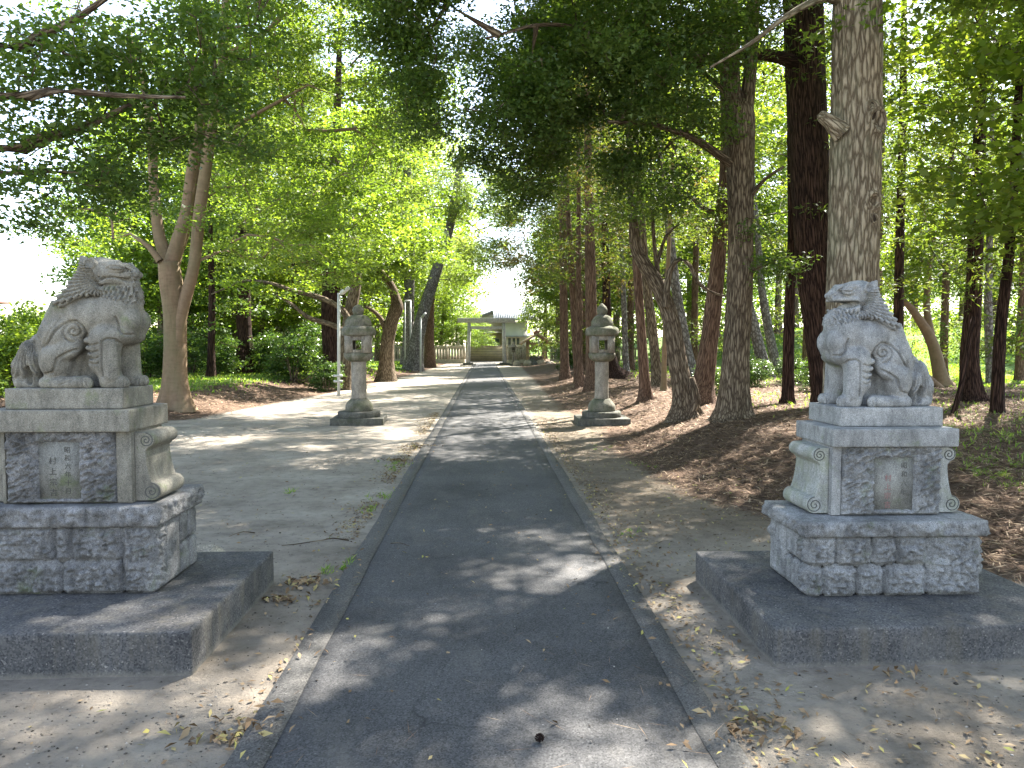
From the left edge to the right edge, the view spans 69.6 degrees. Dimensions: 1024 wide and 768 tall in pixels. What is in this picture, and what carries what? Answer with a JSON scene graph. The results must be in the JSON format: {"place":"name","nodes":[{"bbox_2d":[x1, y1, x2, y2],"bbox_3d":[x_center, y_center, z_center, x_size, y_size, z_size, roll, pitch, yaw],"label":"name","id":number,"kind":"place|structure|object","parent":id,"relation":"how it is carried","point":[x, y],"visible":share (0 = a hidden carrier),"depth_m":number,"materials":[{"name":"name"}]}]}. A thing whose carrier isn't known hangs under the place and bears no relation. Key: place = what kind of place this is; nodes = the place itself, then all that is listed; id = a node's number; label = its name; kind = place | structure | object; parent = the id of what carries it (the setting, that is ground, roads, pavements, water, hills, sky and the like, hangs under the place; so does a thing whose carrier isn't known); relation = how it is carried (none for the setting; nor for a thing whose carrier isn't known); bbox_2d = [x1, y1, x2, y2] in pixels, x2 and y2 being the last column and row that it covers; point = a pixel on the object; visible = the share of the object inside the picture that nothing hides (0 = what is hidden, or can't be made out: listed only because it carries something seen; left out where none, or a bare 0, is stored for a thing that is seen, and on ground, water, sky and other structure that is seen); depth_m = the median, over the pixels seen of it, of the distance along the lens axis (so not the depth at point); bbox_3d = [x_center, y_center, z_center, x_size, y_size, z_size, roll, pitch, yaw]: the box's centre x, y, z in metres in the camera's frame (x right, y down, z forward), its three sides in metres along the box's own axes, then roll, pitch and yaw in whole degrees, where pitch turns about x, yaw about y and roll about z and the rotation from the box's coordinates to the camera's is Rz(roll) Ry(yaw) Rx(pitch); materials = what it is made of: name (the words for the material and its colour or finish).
{"place":"outdoors","nodes":[
{"label":"outdoors","id":0,"kind":"place"},
{"bbox_2d":[263,363,717,767],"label":"path","id":1,"kind":"structure","parent":0,"point":[453,727],"depth_m":3.79,"materials":[{"name":"grey asphalt"}]},
{"bbox_2d":[0,0,1017,346],"label":"sky","id":2,"kind":"structure","parent":0,"point":[12,252],"materials":[{"name":"white"}]},
{"bbox_2d":[0,329,1023,767],"bbox_3d":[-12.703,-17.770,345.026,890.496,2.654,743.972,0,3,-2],"label":"ground","id":3,"kind":"structure","parent":0,"point":[296,427],"depth_m":5.66,"materials":[{"name":"soil"}]},
{"bbox_2d":[0,314,35,397],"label":"shrub","id":4,"kind":"object","parent":3,"relation":"on","point":[6,343],"visible":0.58,"depth_m":15.94,"materials":[{"name":"green plant"}]},
{"bbox_2d":[0,297,46,387],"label":"shrub","id":5,"kind":"object","parent":3,"relation":"on","point":[35,319],"visible":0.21,"depth_m":16.62,"materials":[{"name":"green plant"}]},
{"bbox_2d":[18,102,221,317],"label":"leafy tree","id":6,"kind":"object","parent":3,"relation":"on","point":[149,305],"visible":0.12,"depth_m":29.41,"materials":[{"name":"green plant"}]},
{"bbox_2d":[0,551,273,679],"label":"concrete platform","id":7,"kind":"structure","parent":3,"relation":"on","point":[187,620],"depth_m":3.58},
{"bbox_2d":[0,385,204,593],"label":"stone pedestal","id":8,"kind":"object","parent":7,"relation":"on","point":[97,495],"visible":0.99,"depth_m":3.96,"materials":[{"name":"stone"}]},
{"bbox_2d":[11,255,150,387],"bbox_3d":[-2.417,-0.348,4.125,0.716,0.722,0.363,0,3,-2],"label":"guardian lion statue","id":9,"kind":"object","parent":8,"relation":"on","point":[94,327],"visible":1,"depth_m":4.01,"materials":[{"name":"stone"}]},
{"bbox_2d":[140,325,162,377],"bbox_3d":[-12.646,-1.050,25.478,2.149,1.978,2.220,0,3,9],"label":"shrub","id":10,"kind":"object","parent":3,"relation":"on","point":[153,356],"visible":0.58,"depth_m":25.15,"materials":[{"name":"green plant"}]},
{"bbox_2d":[39,100,275,372],"bbox_3d":[-14.278,-6.228,29.881,8.611,11.781,8.072,-3,4,-44],"label":"leafy tree","id":11,"kind":"object","parent":3,"relation":"on","point":[137,255],"visible":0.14,"depth_m":28.59,"materials":[{"name":"green plant"}]},
{"bbox_2d":[72,22,260,343],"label":"leafy tree","id":12,"kind":"object","parent":3,"relation":"on","point":[169,50],"visible":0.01,"depth_m":48.61,"materials":[{"name":"green plant"}]},
{"bbox_2d":[0,0,344,249],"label":"overhanging tree","id":13,"kind":"object","parent":3,"relation":"on","point":[81,51],"visible":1,"depth_m":7.08,"materials":[{"name":"green plant"}]},
{"bbox_2d":[141,242,272,369],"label":"leafy tree","id":14,"kind":"object","parent":3,"relation":"on","point":[228,320],"visible":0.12,"depth_m":31.52,"materials":[{"name":"green plant"}]},
{"bbox_2d":[140,167,275,376],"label":"conifer tree","id":15,"kind":"object","parent":3,"relation":"on","point":[210,330],"visible":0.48,"depth_m":26.40,"materials":[{"name":"green plant"}]},
{"bbox_2d":[188,330,244,375],"bbox_3d":[-11.269,-1.151,28.032,2.041,1.879,2.109,1,3,10],"label":"shrub","id":16,"kind":"object","parent":3,"relation":"on","point":[222,361],"visible":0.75,"depth_m":27.75,"materials":[{"name":"green plant"}]},
{"bbox_2d":[149,82,321,331],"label":"leafy tree","id":17,"kind":"object","parent":3,"relation":"on","point":[286,282],"visible":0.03,"depth_m":38.27,"materials":[{"name":"green plant"}]},
{"bbox_2d":[166,1,322,373],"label":"conifer tree","id":18,"kind":"object","parent":3,"relation":"on","point":[244,327],"visible":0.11,"depth_m":29.28,"materials":[{"name":"green plant"}]},
{"bbox_2d":[6,0,489,412],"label":"zelkova tree","id":19,"kind":"object","parent":3,"relation":"on","point":[176,292],"visible":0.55,"depth_m":16.51,"materials":[{"name":"green plant"}]},
{"bbox_2d":[188,191,321,369],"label":"leafy tree","id":20,"kind":"object","parent":3,"relation":"on","point":[281,318],"visible":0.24,"depth_m":33.17,"materials":[{"name":"green plant"}]},
{"bbox_2d":[247,327,294,372],"bbox_3d":[-9.553,-1.280,29.700,2.220,1.978,2.148,3,4,40],"label":"shrub","id":21,"kind":"object","parent":3,"relation":"on","point":[266,340],"visible":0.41,"depth_m":29.24,"materials":[{"name":"green plant"}]},
{"bbox_2d":[260,328,328,381],"bbox_3d":[-7.647,-0.967,25.694,2.220,1.978,2.149,0,3,-2],"label":"shrub","id":22,"kind":"object","parent":3,"relation":"on","point":[298,358],"visible":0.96,"depth_m":25.63,"materials":[{"name":"green plant"}]},
{"bbox_2d":[250,23,347,365],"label":"conifer tree","id":23,"kind":"object","parent":3,"relation":"on","point":[293,264],"visible":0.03,"depth_m":35.04,"materials":[{"name":"green plant"}]},
{"bbox_2d":[280,317,322,370],"bbox_3d":[-9.001,-1.707,32.623,2.886,2.571,2.793,-1,3,-21],"label":"shrub","id":24,"kind":"object","parent":3,"relation":"on","point":[314,330],"visible":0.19,"depth_m":32.52,"materials":[{"name":"green plant"}]},
{"bbox_2d":[261,8,342,366],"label":"conifer tree","id":25,"kind":"object","parent":3,"relation":"on","point":[301,104],"visible":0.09,"depth_m":38.78,"materials":[{"name":"green plant"}]},
{"bbox_2d":[305,357,346,391],"bbox_3d":[-6.246,-0.279,24.793,1.377,1.226,1.332,-1,3,-19],"label":"shrub","id":26,"kind":"object","parent":3,"relation":"on","point":[325,376],"visible":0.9,"depth_m":24.75,"materials":[{"name":"green plant"}]},
{"bbox_2d":[259,0,408,372],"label":"conifer tree","id":27,"kind":"object","parent":3,"relation":"on","point":[329,334],"visible":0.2,"depth_m":29.29,"materials":[{"name":"green plant"}]},
{"bbox_2d":[203,102,467,389],"bbox_3d":[-5.840,-4.618,25.323,8.733,9.786,6.060,0,3,-2],"label":"branching tree","id":28,"kind":"object","parent":3,"relation":"on","point":[352,300],"visible":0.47,"depth_m":24.68,"materials":[{"name":"green plant"}]},
{"bbox_2d":[333,286,349,395],"bbox_3d":[-5.239,-1.268,22.709,0.575,3.474,0.187,1,3,15],"label":"lamp pole","id":29,"kind":"object","parent":3,"relation":"on","point":[338,375],"visible":0.87,"depth_m":22.74,"materials":[{"name":"grey metal"}]},
{"bbox_2d":[262,68,421,303],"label":"leafy tree","id":30,"kind":"object","parent":3,"relation":"on","point":[344,156],"visible":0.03,"depth_m":44.69,"materials":[{"name":"green plant"}]},
{"bbox_2d":[276,196,407,331],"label":"leafy tree","id":31,"kind":"object","parent":3,"relation":"on","point":[374,321],"visible":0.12,"depth_m":36.31,"materials":[{"name":"green plant"}]},
{"bbox_2d":[223,363,474,767],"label":"path edging","id":32,"kind":"object","parent":3,"relation":"on","point":[291,682],"visible":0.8,"depth_m":3.83,"materials":[{"name":"concrete"}]},
{"bbox_2d":[330,305,386,425],"bbox_3d":[-3.050,-0.368,14.647,1.029,2.417,0.945,0,3,-5],"label":"stone lantern","id":33,"kind":"object","parent":3,"relation":"on","point":[359,410],"visible":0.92,"depth_m":14.41,"materials":[{"name":"grey stone"}]},
{"bbox_2d":[297,57,470,361],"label":"leafy tree","id":34,"kind":"object","parent":3,"relation":"on","point":[430,203],"visible":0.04,"depth_m":54.62,"materials":[{"name":"green plant"}]},
{"bbox_2d":[315,174,463,381],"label":"crooked tree","id":35,"kind":"object","parent":3,"relation":"on","point":[386,372],"visible":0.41,"depth_m":30.37,"materials":[{"name":"green plant"}]},
{"bbox_2d":[352,142,474,364],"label":"pine tree","id":36,"kind":"object","parent":3,"relation":"on","point":[408,284],"visible":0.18,"depth_m":47.29,"materials":[{"name":"green plant"}]},
{"bbox_2d":[394,345,465,363],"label":"stone fence","id":37,"kind":"object","parent":3,"relation":"on","point":[447,353],"visible":0.43,"depth_m":64.07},
{"bbox_2d":[397,263,479,358],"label":"leafy tree","id":38,"kind":"object","parent":3,"relation":"on","point":[441,323],"visible":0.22,"depth_m":70.50,"materials":[{"name":"green plant"}]},
{"bbox_2d":[399,231,486,367],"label":"pine tree","id":39,"kind":"object","parent":3,"relation":"on","point":[429,356],"visible":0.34,"depth_m":51.48,"materials":[{"name":"green plant"}]},
{"bbox_2d":[390,121,503,343],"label":"leafy tree","id":40,"kind":"object","parent":3,"relation":"on","point":[469,226],"visible":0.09,"depth_m":64.41,"materials":[{"name":"green plant"}]},
{"bbox_2d":[369,115,535,370],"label":"pine tree","id":41,"kind":"object","parent":3,"relation":"on","point":[471,251],"visible":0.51,"depth_m":44.10,"materials":[{"name":"green plant"}]},
{"bbox_2d":[434,302,488,348],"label":"leafy tree","id":42,"kind":"object","parent":3,"relation":"on","point":[458,337],"visible":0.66,"depth_m":69.25,"materials":[{"name":"green plant"}]},
{"bbox_2d":[459,346,506,360],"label":"block wall","id":43,"kind":"structure","parent":3,"relation":"on","point":[488,353],"depth_m":71.80,"materials":[{"name":"concrete"}]},
{"bbox_2d":[457,318,514,365],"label":"stone gate","id":44,"kind":"structure","parent":3,"relation":"on","point":[469,321],"depth_m":57.67,"materials":[{"name":"grey stone"}]},
{"bbox_2d":[1,277,1017,355],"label":"woods","id":45,"kind":"object","parent":3,"relation":"on","point":[398,338],"visible":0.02,"depth_m":95.13,"materials":[{"name":"green plant"}]},
{"bbox_2d":[0,327,1023,463],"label":"grass","id":46,"kind":"structure","parent":3,"relation":"on","point":[199,376],"depth_m":25.29,"materials":[{"name":"green plant"}]},
{"bbox_2d":[0,370,1023,581],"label":"needle litter","id":47,"kind":"object","parent":3,"relation":"on","point":[1015,449],"visible":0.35,"depth_m":9.99,"materials":[{"name":"brown plant"}]},
{"bbox_2d":[0,379,1023,767],"bbox_3d":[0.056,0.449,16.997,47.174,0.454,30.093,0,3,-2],"label":"fallen leaves","id":48,"kind":"object","parent":3,"relation":"on","point":[673,605],"visible":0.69,"depth_m":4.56,"materials":[{"name":"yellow plant"}]},
{"bbox_2d":[493,306,533,345],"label":"house","id":49,"kind":"structure","parent":3,"relation":"on","point":[515,334],"depth_m":79.92,"materials":[{"name":"white paint"}]},
{"bbox_2d":[513,227,570,331],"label":"leafy tree","id":50,"kind":"object","parent":3,"relation":"on","point":[537,316],"visible":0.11,"depth_m":65.28,"materials":[{"name":"green plant"}]},
{"bbox_2d":[142,444,946,757],"bbox_3d":[0.084,1.158,7.110,3.667,0.075,8.701,0,3,-2],"label":"leaf heap","id":51,"kind":"object","parent":3,"relation":"on","point":[278,700],"visible":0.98,"depth_m":3.00,"materials":[{"name":"brown plant"}]},
{"bbox_2d":[496,88,616,380],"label":"conifer tree","id":52,"kind":"object","parent":3,"relation":"on","point":[564,373],"visible":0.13,"depth_m":30.84,"materials":[{"name":"green plant"}]},
{"bbox_2d":[477,78,652,383],"bbox_3d":[2.170,-6.437,27.344,6.639,12.897,5.774,1,3,25],"label":"conifer tree","id":53,"kind":"object","parent":3,"relation":"on","point":[571,267],"visible":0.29,"depth_m":27.22,"materials":[{"name":"green plant"}]},
{"bbox_2d":[528,84,627,369],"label":"conifer tree","id":54,"kind":"object","parent":3,"relation":"on","point":[569,326],"visible":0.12,"depth_m":33.02,"materials":[{"name":"green plant"}]},
{"bbox_2d":[531,96,626,369],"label":"conifer tree","id":55,"kind":"object","parent":3,"relation":"on","point":[584,356],"visible":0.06,"depth_m":35.94,"materials":[{"name":"green plant"}]},
{"bbox_2d":[326,0,832,423],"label":"forked ginkgo tree","id":56,"kind":"object","parent":3,"relation":"on","point":[534,73],"visible":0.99,"depth_m":10.86,"materials":[{"name":"green plant"}]},
{"bbox_2d":[507,124,652,306],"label":"leafy tree","id":57,"kind":"object","parent":3,"relation":"on","point":[529,271],"visible":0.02,"depth_m":52.82,"materials":[{"name":"green plant"}]},
{"bbox_2d":[515,53,652,388],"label":"conifer tree","id":58,"kind":"object","parent":3,"relation":"on","point":[579,381],"visible":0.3,"depth_m":24.95,"materials":[{"name":"green plant"}]},
{"bbox_2d":[521,128,653,316],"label":"leafy tree","id":59,"kind":"object","parent":3,"relation":"on","point":[548,297],"visible":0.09,"depth_m":45.23,"materials":[{"name":"green plant"}]},
{"bbox_2d":[517,18,662,391],"bbox_3d":[2.535,-7.181,22.697,4.890,14.925,5.068,0,3,-2],"label":"conifer tree","id":60,"kind":"object","parent":3,"relation":"on","point":[590,290],"visible":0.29,"depth_m":22.87,"materials":[{"name":"green plant"}]},
{"bbox_2d":[522,16,676,378],"bbox_3d":[3.567,-7.395,26.971,5.436,14.994,5.974,1,3,21],"label":"conifer tree","id":61,"kind":"object","parent":3,"relation":"on","point":[616,371],"visible":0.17,"depth_m":26.85,"materials":[{"name":"green plant"}]},
{"bbox_2d":[574,303,630,425],"bbox_3d":[1.784,-0.379,14.627,1.029,2.440,0.945,0,3,0],"label":"stone lantern","id":62,"kind":"object","parent":3,"relation":"on","point":[601,411],"visible":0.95,"depth_m":14.41,"materials":[{"name":"grey stone"}]},
{"bbox_2d":[561,125,681,370],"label":"conifer tree","id":63,"kind":"object","parent":3,"relation":"on","point":[625,356],"visible":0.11,"depth_m":31.00,"materials":[{"name":"green plant"}]},
{"bbox_2d":[494,363,753,767],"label":"path edging","id":64,"kind":"object","parent":3,"relation":"on","point":[690,692],"visible":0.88,"depth_m":3.79,"materials":[{"name":"concrete"}]},
{"bbox_2d":[583,89,677,369],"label":"conifer tree","id":65,"kind":"object","parent":3,"relation":"on","point":[630,322],"visible":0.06,"depth_m":35.96,"materials":[{"name":"green plant"}]},
{"bbox_2d":[564,5,717,401],"bbox_3d":[2.618,-5.942,16.977,3.741,12.804,4.016,2,4,37],"label":"conifer tree","id":66,"kind":"object","parent":3,"relation":"on","point":[645,392],"visible":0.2,"depth_m":17.20,"materials":[{"name":"red plant"}]},
{"bbox_2d":[564,67,718,386],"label":"conifer tree","id":67,"kind":"object","parent":3,"relation":"on","point":[655,362],"visible":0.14,"depth_m":22.00,"materials":[{"name":"green plant"}]},
{"bbox_2d":[574,156,725,422],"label":"twisted tree","id":68,"kind":"object","parent":3,"relation":"on","point":[686,400],"visible":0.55,"depth_m":13.55,"materials":[{"name":"green plant"}]},
{"bbox_2d":[581,4,720,376],"bbox_3d":[4.901,-7.384,24.729,4.811,14.761,4.620,-1,3,-25],"label":"conifer tree","id":69,"kind":"object","parent":3,"relation":"on","point":[676,293],"visible":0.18,"depth_m":24.99,"materials":[{"name":"green plant"}]},
{"bbox_2d":[285,424,1023,574],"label":"weeds","id":70,"kind":"object","parent":3,"relation":"on","point":[384,495],"visible":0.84,"depth_m":7.13,"materials":[{"name":"green plant"}]},
{"bbox_2d":[597,125,726,366],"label":"leafy tree","id":71,"kind":"object","parent":3,"relation":"on","point":[687,294],"visible":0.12,"depth_m":41.03,"materials":[{"name":"green plant"}]},
{"bbox_2d":[632,19,741,390],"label":"conifer tree","id":72,"kind":"object","parent":3,"relation":"on","point":[663,386],"visible":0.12,"depth_m":19.46,"materials":[{"name":"green plant"}]},
{"bbox_2d":[652,58,726,361],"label":"tree","id":73,"kind":"object","parent":3,"relation":"on","point":[694,319],"visible":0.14,"depth_m":34.03,"materials":[{"name":"green plant"}]},
{"bbox_2d":[562,0,829,401],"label":"cedar tree","id":74,"kind":"object","parent":3,"relation":"on","point":[806,100],"visible":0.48,"depth_m":13.76,"materials":[{"name":"red plant"}]},
{"bbox_2d":[665,1,787,378],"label":"conifer tree","id":75,"kind":"object","parent":3,"relation":"on","point":[759,349],"visible":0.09,"depth_m":27.07,"materials":[{"name":"green plant"}]},
{"bbox_2d":[668,113,785,336],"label":"leafy tree","id":76,"kind":"object","parent":3,"relation":"on","point":[705,264],"depth_m":49.23,"materials":[{"name":"green plant"}]},
{"bbox_2d":[682,63,787,373],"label":"conifer tree","id":77,"kind":"object","parent":3,"relation":"on","point":[773,353],"visible":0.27,"depth_m":30.04,"materials":[{"name":"plant"}]},
{"bbox_2d":[648,0,831,405],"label":"leaning cedar tree","id":78,"kind":"object","parent":3,"relation":"on","point":[704,372],"visible":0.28,"depth_m":15.15,"materials":[{"name":"red plant"}]},
{"bbox_2d":[750,357,777,387],"bbox_3d":[7.092,-0.323,21.285,1.110,0.989,1.074,-1,3,-22],"label":"shrub","id":79,"kind":"object","parent":3,"relation":"on","point":[757,374],"visible":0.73,"depth_m":21.22,"materials":[{"name":"green plant"}]},
{"bbox_2d":[705,78,830,333],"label":"leafy tree","id":80,"kind":"object","parent":3,"relation":"on","point":[764,210],"visible":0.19,"depth_m":43.49,"materials":[{"name":"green plant"}]},
{"bbox_2d":[750,3,832,367],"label":"conifer tree","id":81,"kind":"object","parent":3,"relation":"on","point":[802,343],"visible":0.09,"depth_m":33.45,"materials":[{"name":"green plant"}]},
{"bbox_2d":[690,2,894,403],"bbox_3d":[5.669,-5.313,14.888,3.996,11.843,4.343,0,3,-2],"label":"conifer tree","id":82,"kind":"object","parent":3,"relation":"on","point":[787,394],"visible":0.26,"depth_m":15.27,"materials":[{"name":"red plant"}]},
{"bbox_2d":[727,15,890,327],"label":"leafy tree","id":83,"kind":"object","parent":3,"relation":"on","point":[797,292],"visible":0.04,"depth_m":50.97,"materials":[{"name":"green plant"}]},
{"bbox_2d":[696,551,1023,667],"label":"concrete platform","id":84,"kind":"structure","parent":3,"relation":"on","point":[778,620],"depth_m":3.66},
{"bbox_2d":[761,402,990,595],"bbox_3d":[2.051,0.655,4.233,1.082,1.056,0.674,0,3,-2],"label":"stone pedestal","id":85,"kind":"object","parent":84,"relation":"on","point":[869,505],"visible":1,"depth_m":4.04,"materials":[{"name":"stone"}]},
{"bbox_2d":[817,280,933,406],"bbox_3d":[2.136,-0.242,4.321,0.644,0.727,0.363,0,3,-2],"label":"guardian lion statue","id":86,"kind":"object","parent":85,"relation":"on","point":[869,358],"visible":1,"depth_m":4.20,"materials":[{"name":"stone"}]},
{"bbox_2d":[710,0,1023,392],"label":"ginkgo tree","id":87,"kind":"object","parent":3,"relation":"on","point":[854,123],"visible":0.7,"depth_m":8.79,"materials":[{"name":"grey plant"}]},
{"bbox_2d":[880,23,934,357],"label":"conifer tree","id":88,"kind":"object","parent":3,"relation":"on","point":[906,322],"visible":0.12,"depth_m":29.78,"materials":[{"name":"green plant"}]},
{"bbox_2d":[882,170,964,310],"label":"leafy tree","id":89,"kind":"object","parent":3,"relation":"on","point":[939,285],"visible":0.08,"depth_m":61.28,"materials":[{"name":"green plant"}]},
{"bbox_2d":[826,0,1022,328],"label":"conifer tree","id":90,"kind":"object","parent":3,"relation":"on","point":[898,312],"visible":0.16,"depth_m":18.10,"materials":[{"name":"green plant"}]},
{"bbox_2d":[885,60,994,327],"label":"leafy tree","id":91,"kind":"object","parent":3,"relation":"on","point":[910,186],"visible":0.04,"depth_m":62.13,"materials":[{"name":"green plant"}]},
{"bbox_2d":[886,19,1012,376],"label":"conifer tree","id":92,"kind":"object","parent":3,"relation":"on","point":[944,330],"visible":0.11,"depth_m":27.38,"materials":[{"name":"green plant"}]},
{"bbox_2d":[880,151,1020,387],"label":"leaning field tree","id":93,"kind":"object","parent":3,"relation":"on","point":[940,377],"visible":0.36,"depth_m":21.29,"materials":[{"name":"green plant"}]},
{"bbox_2d":[880,1,1023,402],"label":"conifer tree","id":94,"kind":"object","parent":3,"relation":"on","point":[974,389],"visible":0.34,"depth_m":15.60,"materials":[{"name":"green plant"}]},
{"bbox_2d":[882,0,1023,271],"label":"leafy tree","id":95,"kind":"object","parent":3,"relation":"on","point":[989,57],"visible":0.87,"depth_m":11.48,"materials":[{"name":"green plant"}]},
{"bbox_2d":[887,7,1023,413],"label":"conifer tree","id":96,"kind":"object","parent":3,"relation":"on","point":[997,398],"visible":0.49,"depth_m":13.03,"materials":[{"name":"green plant"}]},
{"bbox_2d":[950,317,975,414],"bbox_3d":[7.896,-0.290,12.906,0.406,1.780,0.099,0,3,-2],"label":"leaning dead stem","id":97,"kind":"object","parent":3,"relation":"on","point":[957,400],"visible":0.92,"depth_m":12.88,"materials":[{"name":"brown wood"}]},
{"bbox_2d":[907,1,1023,382],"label":"conifer tree","id":98,"kind":"object","parent":3,"relation":"on","point":[988,310],"visible":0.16,"depth_m":23.42,"materials":[{"name":"green plant"}]},
{"bbox_2d":[943,12,1023,380],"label":"conifer tree","id":99,"kind":"object","parent":3,"relation":"on","point":[1018,371],"visible":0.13,"depth_m":24.53,"materials":[{"name":"green plant"}]},
{"bbox_2d":[980,88,1023,372],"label":"conifer tree","id":100,"kind":"object","parent":3,"relation":"on","point":[1012,338],"visible":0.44,"depth_m":17.67,"materials":[{"name":"green plant"}]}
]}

